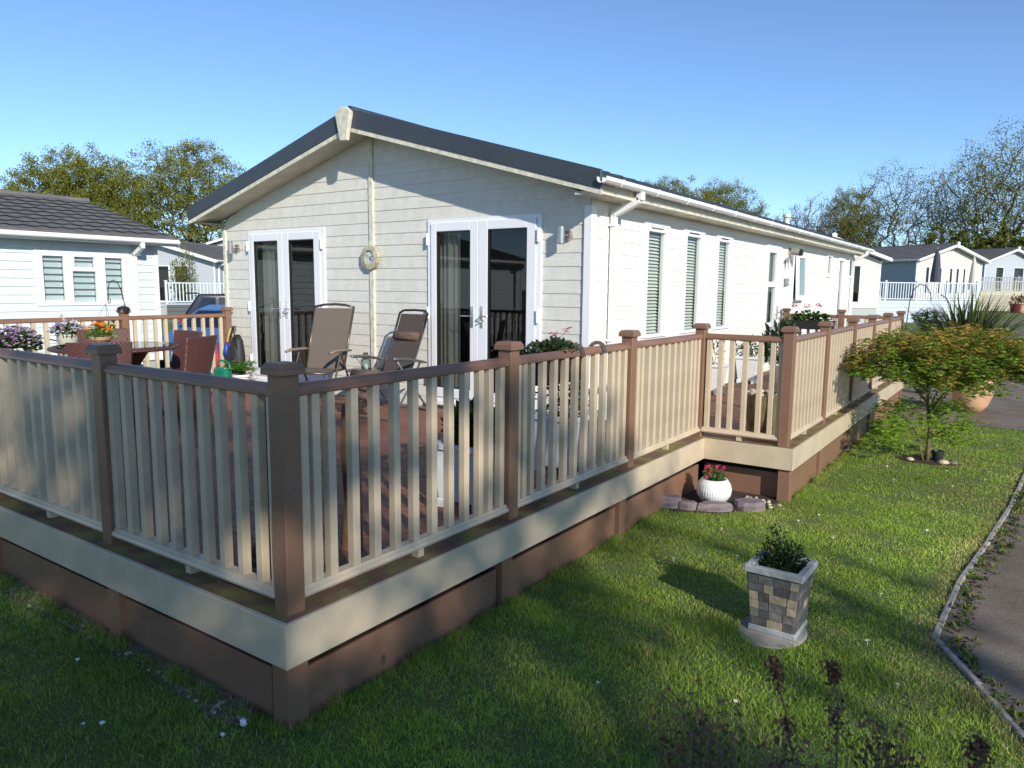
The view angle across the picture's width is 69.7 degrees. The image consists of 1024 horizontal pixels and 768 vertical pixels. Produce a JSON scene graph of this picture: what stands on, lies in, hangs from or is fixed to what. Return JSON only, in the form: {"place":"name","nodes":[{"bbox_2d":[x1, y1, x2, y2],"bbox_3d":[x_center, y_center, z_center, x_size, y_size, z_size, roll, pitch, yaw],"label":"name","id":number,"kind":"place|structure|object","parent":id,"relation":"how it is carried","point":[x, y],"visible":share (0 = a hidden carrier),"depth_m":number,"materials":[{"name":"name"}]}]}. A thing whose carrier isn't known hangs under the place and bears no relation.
{"place":"outdoors","nodes":[
{"label":"outdoors","id":0,"kind":"place"},
{"bbox_2d":[167,257,188,302],"bbox_3d":[-16.108,-5.050,35.472,0.982,2.271,1.099,6,9,35],"label":"tree","id":1,"kind":"object","parent":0,"point":[176,275],"visible":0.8,"depth_m":35.41,"materials":[{"name":"green plant"}]},
{"bbox_2d":[223,326,245,377],"bbox_3d":[-4.067,-0.438,10.826,0.353,0.840,0.225,6,9,35],"label":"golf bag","id":2,"kind":"object","parent":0,"point":[235,349],"visible":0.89,"depth_m":10.73,"materials":[{"name":"black fabric"}]},
{"bbox_2d":[251,396,271,569],"bbox_3d":[-1.207,0.457,3.839,0.380,0.920,0.374,6,9,35],"label":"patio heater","id":3,"kind":"object","parent":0,"point":[253,555],"visible":0.06,"depth_m":3.74,"materials":[{"name":"black"}]},
{"bbox_2d":[340,403,362,550],"bbox_3d":[-0.870,0.503,3.979,0.114,0.804,0.114,6,9,35],"label":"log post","id":4,"kind":"object","parent":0,"point":[344,477],"visible":0.49,"depth_m":3.96,"materials":[{"name":"wood"}]},
{"bbox_2d":[0,310,1023,767],"bbox_3d":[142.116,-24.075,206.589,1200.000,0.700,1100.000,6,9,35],"label":"lawn","id":5,"kind":"structure","parent":0,"point":[442,702],"depth_m":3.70,"materials":[{"name":"green plant"}]},
{"bbox_2d":[0,142,159,225],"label":"broadleaf tree","id":6,"kind":"object","parent":5,"relation":"on","point":[98,193],"visible":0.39,"depth_m":66.15,"materials":[{"name":"green plant"}]},
{"bbox_2d":[0,189,179,367],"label":"lodge","id":7,"kind":"structure","parent":5,"relation":"on","point":[67,256],"depth_m":13.32,"materials":[{"name":"white plastic"}]},
{"bbox_2d":[33,250,130,305],"bbox_3d":[-7.739,-1.901,13.258,0.150,0.950,1.610,6,9,35],"label":"window","id":8,"kind":"structure","parent":7,"relation":"in","point":[61,277],"depth_m":13.22,"materials":[{"name":"white plastic"}]},
{"bbox_2d":[97,203,159,231],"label":"broadleaf tree","id":9,"kind":"object","parent":5,"relation":"on","point":[123,212],"visible":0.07,"depth_m":64.72,"materials":[{"name":"green plant"}]},
{"bbox_2d":[0,573,259,724],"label":"soil","id":10,"kind":"structure","parent":5,"relation":"on","point":[226,695],"depth_m":3.73,"materials":[{"name":"soil"}]},
{"bbox_2d":[0,583,253,724],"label":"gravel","id":11,"kind":"structure","parent":10,"relation":"on","point":[189,696],"depth_m":3.75,"materials":[{"name":"gravel"}]},
{"bbox_2d":[109,134,246,243],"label":"broadleaf tree","id":12,"kind":"object","parent":5,"relation":"on","point":[186,198],"visible":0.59,"depth_m":64.68,"materials":[{"name":"green plant"}]},
{"bbox_2d":[157,241,224,314],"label":"lodge","id":13,"kind":"structure","parent":5,"relation":"on","point":[209,263],"depth_m":37.22,"materials":[{"name":"white plastic"}]},
{"bbox_2d":[158,265,170,301],"bbox_3d":[-17.676,-5.126,37.499,0.700,1.850,0.330,1,7,5],"label":"window","id":14,"kind":"structure","parent":13,"relation":"in","point":[164,272],"depth_m":37.62,"materials":[{"name":"white plastic"}]},
{"bbox_2d":[173,265,188,300],"bbox_3d":[-16.729,-5.106,37.419,0.800,1.850,0.330,1,7,5],"label":"window","id":15,"kind":"structure","parent":13,"relation":"in","point":[175,279],"depth_m":37.55,"materials":[{"name":"white plastic"}]},
{"bbox_2d":[160,305,224,367],"bbox_3d":[-6.916,-1.194,18.080,2.060,1.486,4.300,1,8,7],"label":"parked car","id":16,"kind":"object","parent":5,"relation":"on","point":[211,309],"visible":0.07,"depth_m":17.09,"materials":[{"name":"blue paint"}]},
{"bbox_2d":[160,280,224,321],"bbox_3d":[-15.149,-3.910,35.469,3.425,2.116,2.266,-5,9,-38],"label":"railing","id":17,"kind":"object","parent":5,"relation":"on","point":[177,308],"visible":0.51,"depth_m":33.95,"materials":[{"name":"white plastic"}]},
{"bbox_2d":[177,243,198,300],"bbox_3d":[-15.737,-5.428,35.702,0.994,2.910,0.983,6,9,35],"label":"bamboo","id":18,"kind":"object","parent":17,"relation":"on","point":[188,268],"visible":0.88,"depth_m":35.69,"materials":[{"name":"green plant"}]},
{"bbox_2d":[180,292,224,322],"bbox_3d":[-7.293,-1.809,21.916,4.700,1.804,2.210,-2,8,-22],"label":"suv","id":19,"kind":"object","parent":5,"relation":"on","point":[201,300],"visible":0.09,"depth_m":20.54,"materials":[{"name":"black paint"}]},
{"bbox_2d":[0,370,903,732],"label":"deck","id":20,"kind":"structure","parent":5,"relation":"on","point":[260,652],"depth_m":4.21,"materials":[{"name":"brown wood"}]},
{"bbox_2d":[0,325,43,351],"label":"planter","id":21,"kind":"object","parent":20,"relation":"on","point":[12,335],"visible":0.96,"depth_m":7.12,"materials":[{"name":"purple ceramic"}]},
{"bbox_2d":[65,341,135,423],"bbox_3d":[-3.972,0.014,7.181,0.558,0.880,0.574,-2,8,-22],"label":"wicker chair","id":22,"kind":"object","parent":20,"relation":"on","point":[75,350],"visible":0.27,"depth_m":6.95,"materials":[{"name":"wicker"}]},
{"bbox_2d":[76,328,127,342],"bbox_3d":[-4.846,-0.206,8.802,0.558,0.880,0.574,-5,9,-35],"label":"wicker chair","id":23,"kind":"object","parent":20,"relation":"on","point":[122,334],"visible":0.16,"depth_m":9.01,"materials":[{"name":"wicker"}]},
{"bbox_2d":[47,341,179,413],"bbox_3d":[-4.340,-0.048,8.092,1.280,0.760,1.280,6,9,35],"label":"dining table","id":24,"kind":"object","parent":20,"relation":"on","point":[141,350],"visible":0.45,"depth_m":7.95,"materials":[{"name":"brown wicker"}]},
{"bbox_2d":[83,321,117,341],"bbox_3d":[-4.694,-0.599,8.402,0.367,0.245,0.354,-2,8,-22],"label":"flower bowl","id":25,"kind":"object","parent":24,"relation":"on","point":[91,335],"visible":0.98,"depth_m":8.37,"materials":[{"name":"ceramic"}]},
{"bbox_2d":[0,307,232,373],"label":"railing","id":26,"kind":"object","parent":20,"relation":"on","point":[122,319],"visible":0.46,"depth_m":10.03,"materials":[{"name":"brown"}]},
{"bbox_2d":[47,313,85,356],"bbox_3d":[-5.449,-0.545,9.025,0.436,0.636,0.450,6,9,35],"label":"hanging pot","id":27,"kind":"object","parent":26,"relation":"hanging from","point":[68,335],"visible":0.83,"depth_m":8.94,"materials":[{"name":"grey ceramic"}]},
{"bbox_2d":[107,280,129,312],"bbox_3d":[-5.129,-1.145,9.614,0.160,0.436,0.265,2,8,12],"label":"shepherd hook","id":28,"kind":"object","parent":26,"relation":"attached to","point":[125,309],"visible":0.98,"depth_m":9.62,"materials":[{"name":"black metal"}]},
{"bbox_2d":[0,333,274,598],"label":"railing","id":29,"kind":"object","parent":20,"relation":"on","point":[46,452],"visible":0.96,"depth_m":3.86,"materials":[{"name":"brown"}]},
{"bbox_2d":[145,330,202,410],"bbox_3d":[-3.975,-0.172,8.603,0.558,0.880,0.574,6,9,35],"label":"wicker chair","id":30,"kind":"object","parent":20,"relation":"on","point":[180,336],"visible":0.35,"depth_m":8.80,"materials":[{"name":"wicker"}]},
{"bbox_2d":[161,335,217,413],"bbox_3d":[-3.536,-0.082,7.948,0.574,0.880,0.558,2,8,10],"label":"wicker chair","id":31,"kind":"object","parent":20,"relation":"on","point":[199,354],"visible":0.48,"depth_m":7.79,"materials":[{"name":"wicker"}]},
{"bbox_2d":[210,360,231,376],"bbox_3d":[-4.149,-0.154,10.350,0.503,0.388,0.192,3,8,20],"label":"watering can","id":32,"kind":"object","parent":20,"relation":"on","point":[222,371],"visible":0.53,"depth_m":10.24,"materials":[{"name":"teal plastic"}]},
{"bbox_2d":[222,359,260,379],"bbox_3d":[-3.841,-0.163,10.440,0.581,0.388,0.535,6,9,35],"label":"potted plant","id":33,"kind":"object","parent":20,"relation":"on","point":[239,369],"visible":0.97,"depth_m":10.37,"materials":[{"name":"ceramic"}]},
{"bbox_2d":[285,303,354,407],"bbox_3d":[-2.276,-0.344,8.759,0.628,1.224,0.754,3,8,15],"label":"recliner chair","id":34,"kind":"object","parent":20,"relation":"on","point":[331,328],"visible":0.8,"depth_m":8.93,"materials":[{"name":"fabric"}]},
{"bbox_2d":[350,309,428,420],"bbox_3d":[-1.374,-0.243,8.215,0.641,1.165,0.993,5,9,29],"label":"recliner chair","id":35,"kind":"object","parent":20,"relation":"on","point":[407,336],"visible":0.6,"depth_m":8.42,"materials":[{"name":"black metal"}]},
{"bbox_2d":[437,397,494,512],"bbox_3d":[-0.261,0.437,4.812,0.435,0.724,0.420,5,9,29],"label":"planter","id":36,"kind":"object","parent":20,"relation":"on","point":[456,456],"visible":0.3,"depth_m":4.71,"materials":[{"name":"white plastic"}]},
{"bbox_2d":[260,323,710,616],"bbox_3d":[0.428,0.217,5.176,0.132,1.120,5.036,6,9,35],"label":"railing","id":37,"kind":"object","parent":20,"relation":"on","point":[656,394],"visible":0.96,"depth_m":4.16,"materials":[{"name":"brown"}]},
{"bbox_2d":[521,327,607,385],"bbox_3d":[0.319,-0.207,5.106,0.333,0.377,0.844,6,9,35],"label":"hanging trough","id":38,"kind":"object","parent":37,"relation":"hanging from","point":[555,343],"visible":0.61,"depth_m":5.01,"materials":[{"name":"black plastic"}]},
{"bbox_2d":[534,379,597,475],"bbox_3d":[0.399,0.239,5.779,0.480,0.879,0.480,5,9,32],"label":"planter","id":39,"kind":"object","parent":20,"relation":"on","point":[535,438],"visible":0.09,"depth_m":5.67,"materials":[{"name":"white plastic"}]},
{"bbox_2d":[711,340,728,394],"bbox_3d":[2.761,-0.239,10.117,0.380,0.746,0.380,5,9,32],"label":"planter","id":40,"kind":"object","parent":20,"relation":"on","point":[714,376],"visible":0.34,"depth_m":10.01,"materials":[{"name":"white plastic"}]},
{"bbox_2d":[735,334,764,384],"bbox_3d":[3.652,-0.391,11.314,0.380,0.755,0.380,5,9,32],"label":"planter","id":41,"kind":"object","parent":20,"relation":"on","point":[752,369],"visible":0.52,"depth_m":11.22,"materials":[{"name":"white plastic"}]},
{"bbox_2d":[701,326,799,447],"bbox_3d":[2.216,0.008,6.905,0.844,1.120,0.132,6,9,35],"label":"railing","id":42,"kind":"object","parent":20,"relation":"on","point":[781,436],"visible":0.95,"depth_m":6.83,"materials":[{"name":"brown"}]},
{"bbox_2d":[746,389,776,433],"bbox_3d":[2.554,0.277,7.377,0.432,0.430,0.425,6,9,35],"label":"barrel planter","id":43,"kind":"object","parent":20,"relation":"on","point":[750,407],"visible":0.38,"depth_m":7.25,"materials":[{"name":"wood"}]},
{"bbox_2d":[757,318,801,382],"bbox_3d":[4.215,-0.537,11.467,0.845,1.015,0.792,6,9,35],"label":"potted shrub","id":44,"kind":"object","parent":20,"relation":"on","point":[767,352],"visible":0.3,"depth_m":11.41,"materials":[{"name":"green plant"}]},
{"bbox_2d":[782,308,896,335],"bbox_3d":[5.735,-0.757,13.011,1.889,1.120,0.132,6,9,35],"label":"railing","id":45,"kind":"object","parent":20,"relation":"on","point":[841,316],"visible":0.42,"depth_m":12.89,"materials":[{"name":"brown"}]},
{"bbox_2d":[784,303,835,329],"bbox_3d":[5.306,-1.216,13.095,0.840,0.480,0.294,6,9,35],"label":"hanging trough","id":46,"kind":"object","parent":45,"relation":"hanging from","point":[809,323],"visible":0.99,"depth_m":13.06,"materials":[{"name":"black plastic"}]},
{"bbox_2d":[791,311,905,438],"bbox_3d":[4.560,-0.325,9.623,0.132,1.120,7.079,6,9,35],"label":"railing","id":47,"kind":"object","parent":20,"relation":"on","point":[825,387],"visible":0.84,"depth_m":7.90,"materials":[{"name":"brown"}]},
{"bbox_2d":[187,106,874,419],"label":"lodge","id":48,"kind":"structure","parent":5,"relation":"on","point":[460,233],"depth_m":9.22,"materials":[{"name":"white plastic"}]},
{"bbox_2d":[246,227,327,381],"bbox_3d":[-3.146,-1.065,10.340,1.650,2.165,0.257,6,9,35],"label":"french door","id":49,"kind":"structure","parent":48,"relation":"in","point":[276,244],"depth_m":10.40,"materials":[{"name":"white"}]},
{"bbox_2d":[361,245,379,269],"bbox_3d":[-1.784,-1.590,9.230,0.300,0.300,0.056,6,9,35],"label":"wall clock","id":50,"kind":"object","parent":48,"relation":"attached to","point":[371,255],"depth_m":9.21,"materials":[{"name":"stone"}]},
{"bbox_2d":[425,213,542,408],"bbox_3d":[-0.332,-0.793,8.393,1.618,2.185,0.255,6,9,35],"label":"french door","id":51,"kind":"structure","parent":48,"relation":"in","point":[444,268],"depth_m":8.40,"materials":[{"name":"white"}]},
{"bbox_2d":[557,225,572,243],"bbox_3d":[0.543,-1.535,7.575,0.120,0.185,0.137,6,9,35],"label":"wall lamp","id":52,"kind":"object","parent":48,"relation":"attached to","point":[563,234],"visible":1,"depth_m":7.55,"materials":[{"name":"silver metal"}]},
{"bbox_2d":[640,221,670,338],"bbox_3d":[1.686,-1.250,8.892,0.143,1.360,0.720,6,9,35],"label":"window","id":53,"kind":"structure","parent":48,"relation":"in","point":[656,236],"depth_m":9.03,"materials":[{"name":"white plastic"}]},
{"bbox_2d":[679,228,704,333],"bbox_3d":[2.367,-1.373,9.860,0.143,1.355,0.740,6,9,35],"label":"window","id":54,"kind":"structure","parent":48,"relation":"in","point":[693,241],"depth_m":10.01,"materials":[{"name":"white plastic"}]},
{"bbox_2d":[712,234,732,329],"bbox_3d":[3.051,-1.494,10.832,0.143,1.355,0.670,6,9,35],"label":"window","id":55,"kind":"structure","parent":48,"relation":"in","point":[724,244],"depth_m":10.98,"materials":[{"name":"white plastic"}]},
{"bbox_2d":[761,244,781,370],"bbox_3d":[4.550,-1.336,12.937,0.184,2.185,0.900,6,9,35],"label":"front door","id":56,"kind":"structure","parent":48,"relation":"in","point":[773,256],"depth_m":13.05,"materials":[{"name":"white plastic"}]},
{"bbox_2d":[791,253,806,301],"bbox_3d":[5.515,-2.082,14.316,0.321,0.955,0.740,6,9,35],"label":"window","id":57,"kind":"structure","parent":48,"relation":"in","point":[799,280],"depth_m":14.27,"materials":[{"name":"white plastic"}]},
{"bbox_2d":[825,254,833,277],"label":"window","id":58,"kind":"structure","parent":48,"relation":"in","point":[829,259],"depth_m":16.52,"materials":[{"name":"white plastic"}]},
{"bbox_2d":[834,257,845,327],"bbox_3d":[7.764,-1.912,17.597,0.140,2.180,0.740,6,9,35],"label":"side door","id":59,"kind":"structure","parent":48,"relation":"in","point":[841,261],"depth_m":17.69,"materials":[{"name":"white plastic"}]},
{"bbox_2d":[644,175,723,203],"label":"broadleaf tree","id":60,"kind":"object","parent":5,"relation":"on","point":[679,187],"visible":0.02,"depth_m":69.61,"materials":[{"name":"green plant"}]},
{"bbox_2d":[645,668,744,767],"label":"dried plant","id":61,"kind":"object","parent":5,"relation":"on","point":[670,757],"visible":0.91,"depth_m":1.25,"materials":[{"name":"brown plant"}]},
{"bbox_2d":[662,490,778,513],"bbox_3d":[1.891,1.086,6.666,0.860,0.012,0.980,6,9,35],"label":"stone edging","id":62,"kind":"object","parent":5,"relation":"on","point":[693,496],"depth_m":6.80,"materials":[{"name":"stone"}]},
{"bbox_2d":[662,494,680,507],"bbox_3d":[1.392,1.048,6.552,0.230,0.134,0.135,1,7,6],"label":"slate stone","id":63,"kind":"object","parent":62,"relation":"on","point":[671,500],"visible":0.56,"depth_m":6.49,"materials":[{"name":"stone"}]},
{"bbox_2d":[678,500,697,509],"bbox_3d":[1.546,1.077,6.495,0.186,0.093,0.108,4,8,23],"label":"slate stone","id":64,"kind":"object","parent":62,"relation":"on","point":[687,505],"visible":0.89,"depth_m":6.45,"materials":[{"name":"stone"}]},
{"bbox_2d":[696,465,731,501],"bbox_3d":[1.832,0.900,6.660,0.314,0.358,0.314,6,9,35],"label":"flower pot","id":65,"kind":"object","parent":62,"relation":"on","point":[710,486],"visible":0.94,"depth_m":6.57,"materials":[{"name":"white ceramic"}]},
{"bbox_2d":[697,501,732,511],"bbox_3d":[1.779,1.085,6.448,0.320,0.095,0.115,0,7,-1],"label":"slate stone","id":66,"kind":"object","parent":62,"relation":"on","point":[712,506],"visible":0.91,"depth_m":6.40,"materials":[{"name":"stone"}]},
{"bbox_2d":[734,498,765,511],"bbox_3d":[2.105,1.075,6.502,0.271,0.106,0.169,1,7,3],"label":"slate stone","id":67,"kind":"object","parent":62,"relation":"on","point":[750,504],"visible":0.92,"depth_m":6.44,"materials":[{"name":"stone"}]},
{"bbox_2d":[697,173,771,217],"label":"broadleaf tree","id":68,"kind":"object","parent":5,"relation":"on","point":[736,202],"visible":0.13,"depth_m":71.53,"materials":[{"name":"green plant"}]},
{"bbox_2d":[736,615,806,648],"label":"paving slab","id":69,"kind":"structure","parent":5,"relation":"on","point":[772,640],"depth_m":4.08,"materials":[{"name":"grey concrete"}]},
{"bbox_2d":[744,523,817,640],"bbox_3d":[1.531,1.101,4.187,0.320,0.588,0.330,6,9,36],"label":"stone planter","id":70,"kind":"object","parent":69,"relation":"on","point":[780,579],"visible":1,"depth_m":4.11,"materials":[{"name":"grey"}]},
{"bbox_2d":[671,697,873,767],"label":"dried plant","id":71,"kind":"object","parent":5,"relation":"on","point":[758,746],"visible":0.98,"depth_m":1.13,"materials":[{"name":"brown plant"}]},
{"bbox_2d":[559,485,1000,682],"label":"grass","id":72,"kind":"structure","parent":5,"relation":"on","point":[798,538],"depth_m":5.34,"materials":[{"name":"green plant"}]},
{"bbox_2d":[764,653,810,767],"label":"dried flower stem","id":73,"kind":"object","parent":5,"relation":"on","point":[775,671],"visible":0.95,"depth_m":1.18,"materials":[{"name":"brown plant"}]},
{"bbox_2d":[778,191,855,240],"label":"sparse tree","id":74,"kind":"object","parent":5,"relation":"on","point":[821,225],"visible":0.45,"depth_m":73.30,"materials":[{"name":"green plant"}]},
{"bbox_2d":[819,657,849,767],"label":"dried flower stem","id":75,"kind":"object","parent":5,"relation":"on","point":[834,676],"visible":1,"depth_m":1.18,"materials":[{"name":"brown plant"}]},
{"bbox_2d":[814,185,885,246],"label":"broadleaf tree","id":76,"kind":"object","parent":5,"relation":"on","point":[851,232],"visible":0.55,"depth_m":73.86,"materials":[{"name":"green plant"}]},
{"bbox_2d":[827,232,893,323],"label":"lodge","id":77,"kind":"structure","parent":5,"relation":"on","point":[866,286],"depth_m":35.99,"materials":[{"name":"white plastic"}]},
{"bbox_2d":[852,265,861,302],"bbox_3d":[16.602,-4.882,35.897,0.700,1.850,0.330,-1,8,-15],"label":"window","id":78,"kind":"structure","parent":77,"relation":"in","point":[857,274],"depth_m":36.02,"materials":[{"name":"white plastic"}]},
{"bbox_2d":[840,704,927,767],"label":"dried plant","id":79,"kind":"object","parent":5,"relation":"on","point":[885,752],"visible":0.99,"depth_m":1.14,"materials":[{"name":"brown plant"}]},
{"bbox_2d":[842,156,958,246],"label":"many stemmed tree","id":80,"kind":"object","parent":5,"relation":"on","point":[889,228],"visible":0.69,"depth_m":72.00,"materials":[{"name":"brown plant"}]},
{"bbox_2d":[896,455,956,465],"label":"soil","id":81,"kind":"structure","parent":5,"relation":"on","point":[917,460],"depth_m":8.38,"materials":[{"name":"soil"}]},
{"bbox_2d":[839,321,1023,460],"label":"japanese maple","id":82,"kind":"object","parent":81,"relation":"on","point":[980,349],"visible":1,"depth_m":8.07,"materials":[{"name":"green plant"}]},
{"bbox_2d":[931,449,944,460],"bbox_3d":[4.878,0.822,8.428,0.132,0.120,0.132,6,9,35],"label":"plant pot","id":83,"kind":"object","parent":81,"relation":"on","point":[937,455],"visible":0.95,"depth_m":8.39,"materials":[{"name":"black plastic"}]},
{"bbox_2d":[876,280,978,321],"bbox_3d":[21.323,-4.353,40.214,7.294,2.551,2.266,-1,8,-8],"label":"railing","id":84,"kind":"object","parent":5,"relation":"on","point":[895,306],"visible":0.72,"depth_m":39.15,"materials":[{"name":"white plastic"}]},
{"bbox_2d":[870,242,991,304],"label":"lodge","id":85,"kind":"structure","parent":5,"relation":"on","point":[911,263],"depth_m":47.41,"materials":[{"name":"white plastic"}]},
{"bbox_2d":[930,248,940,282],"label":"parasol","id":86,"kind":"object","parent":5,"relation":"on","point":[935,275],"visible":0.95,"depth_m":41.72,"materials":[{"name":"grey fabric"}]},
{"bbox_2d":[899,164,973,244],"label":"many stemmed tree","id":87,"kind":"object","parent":5,"relation":"on","point":[951,225],"visible":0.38,"depth_m":76.50,"materials":[{"name":"brown plant"}]},
{"bbox_2d":[913,216,1023,250],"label":"dense bush","id":88,"kind":"object","parent":5,"relation":"on","point":[955,237],"visible":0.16,"depth_m":63.90,"materials":[{"name":"green plant"}]},
{"bbox_2d":[968,256,976,291],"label":"parasol","id":89,"kind":"object","parent":5,"relation":"on","point":[973,275],"visible":0.82,"depth_m":41.74,"materials":[{"name":"beige fabric"}]},
{"bbox_2d":[924,145,1023,248],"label":"many stemmed tree","id":90,"kind":"object","parent":5,"relation":"on","point":[964,221],"visible":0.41,"depth_m":70.35,"materials":[{"name":"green plant"}]},
{"bbox_2d":[955,728,998,767],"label":"dried flower stem","id":91,"kind":"object","parent":5,"relation":"on","point":[980,750],"visible":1,"depth_m":1.02,"materials":[{"name":"brown plant"}]},
{"bbox_2d":[936,115,1023,246],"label":"tall tree","id":92,"kind":"object","parent":5,"relation":"on","point":[1005,191],"visible":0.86,"depth_m":66.71,"materials":[{"name":"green plant"}]},
{"bbox_2d":[969,246,1023,290],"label":"lodge","id":93,"kind":"structure","parent":5,"relation":"on","point":[1007,262],"depth_m":56.20,"materials":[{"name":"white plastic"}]},
{"bbox_2d":[994,267,1003,290],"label":"window","id":94,"kind":"structure","parent":93,"relation":"in","point":[999,272],"depth_m":56.22,"materials":[{"name":"white plastic"}]},
{"bbox_2d":[1013,267,1023,290],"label":"window","id":95,"kind":"structure","parent":93,"relation":"in","point":[1018,271],"depth_m":57.23,"materials":[{"name":"white plastic"}]},
{"bbox_2d":[977,280,1023,310],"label":"railing","id":96,"kind":"object","parent":5,"relation":"on","point":[1003,300],"visible":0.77,"depth_m":49.51,"materials":[{"name":"beige"}]},
{"bbox_2d":[980,276,1023,295],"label":"railing","id":97,"kind":"object","parent":5,"relation":"on","point":[1018,277],"visible":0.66,"depth_m":53.28,"materials":[{"name":"grey"}]},
{"bbox_2d":[985,227,1023,247],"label":"dense bush","id":98,"kind":"object","parent":5,"relation":"on","point":[995,239],"visible":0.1,"depth_m":61.56,"materials":[{"name":"green plant"}]},
{"bbox_2d":[1008,294,1021,312],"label":"plant pot","id":99,"kind":"object","parent":5,"relation":"on","point":[1015,306],"visible":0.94,"depth_m":45.81,"materials":[{"name":"red ceramic"}]},
{"bbox_2d":[0,0,1023,248],"label":"sky","id":100,"kind":"structure","parent":0,"point":[794,100],"materials":[{"name":"blue"}]},
{"bbox_2d":[805,418,1023,515],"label":"grass","id":101,"kind":"structure","parent":0,"point":[953,474],"depth_m":8.02,"materials":[{"name":"plant"}]},
{"bbox_2d":[895,329,1023,730],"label":"asphalt drive","id":102,"kind":"structure","parent":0,"point":[998,616],"depth_m":4.58,"materials":[{"name":"asphalt"}]},
{"bbox_2d":[910,307,945,393],"bbox_3d":[7.814,-0.635,13.874,0.658,1.633,0.676,6,9,35],"label":"tall planter","id":103,"kind":"object","parent":102,"relation":"on","point":[928,312],"visible":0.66,"depth_m":13.78,"materials":[{"name":"black plastic"}]},
{"bbox_2d":[888,286,1023,412],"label":"potted phormium","id":104,"kind":"object","parent":102,"relation":"on","point":[980,404],"visible":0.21,"depth_m":11.62,"materials":[{"name":"plant"}]},
{"bbox_2d":[931,473,1023,739],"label":"kerb","id":105,"kind":"structure","parent":102,"relation":"on","point":[974,679],"depth_m":4.22,"materials":[{"name":"concrete"}]},
{"bbox_2d":[939,480,1023,726],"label":"weeds","id":106,"kind":"object","parent":102,"relation":"on","point":[1012,710],"visible":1,"depth_m":4.52,"materials":[{"name":"green plant"}]},
{"bbox_2d":[945,483,1023,705],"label":"soil crumbs","id":107,"kind":"object","parent":102,"relation":"on","point":[961,658],"visible":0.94,"depth_m":4.49,"materials":[{"name":"soil"}]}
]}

